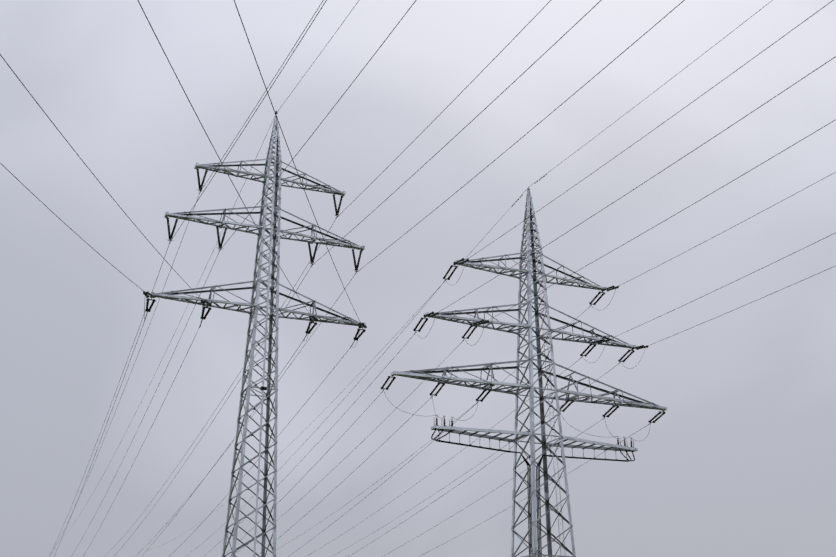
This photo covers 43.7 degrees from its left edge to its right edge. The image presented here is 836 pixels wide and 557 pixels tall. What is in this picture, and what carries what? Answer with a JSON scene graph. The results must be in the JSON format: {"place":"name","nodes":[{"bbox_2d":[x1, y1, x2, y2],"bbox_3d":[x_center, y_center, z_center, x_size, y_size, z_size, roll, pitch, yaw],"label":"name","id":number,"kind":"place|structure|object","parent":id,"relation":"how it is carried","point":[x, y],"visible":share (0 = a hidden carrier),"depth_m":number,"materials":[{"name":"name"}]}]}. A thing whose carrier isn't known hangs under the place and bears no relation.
{"place":"outdoors","nodes":[
{"label":"outdoors","id":0,"kind":"place"},
{"bbox_2d":[143,111,366,556],"bbox_3d":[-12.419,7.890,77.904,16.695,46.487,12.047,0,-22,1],"label":"suspension pylon","id":1,"kind":"object","parent":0,"point":[261,226],"visible":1,"depth_m":79.69,"materials":[{"name":"grey metal"}]},
{"bbox_2d":[0,0,835,556],"label":"sky","id":2,"kind":"structure","parent":0,"point":[740,461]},
{"label":"ground","id":3,"kind":"structure","parent":0,"visible":0},
{"bbox_2d":[381,187,667,556],"bbox_3d":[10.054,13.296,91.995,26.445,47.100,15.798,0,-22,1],"label":"transmission tower","id":4,"kind":"structure","parent":3,"relation":"on","point":[534,536],"depth_m":92.70,"materials":[{"name":"grey metal"}]},
{"bbox_2d":[0,0,835,556],"bbox_3d":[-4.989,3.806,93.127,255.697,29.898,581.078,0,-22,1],"label":"power lines","id":5,"kind":"object","parent":4,"relation":"on","point":[384,250],"visible":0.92,"depth_m":73.67,"materials":[{"name":"metal"}]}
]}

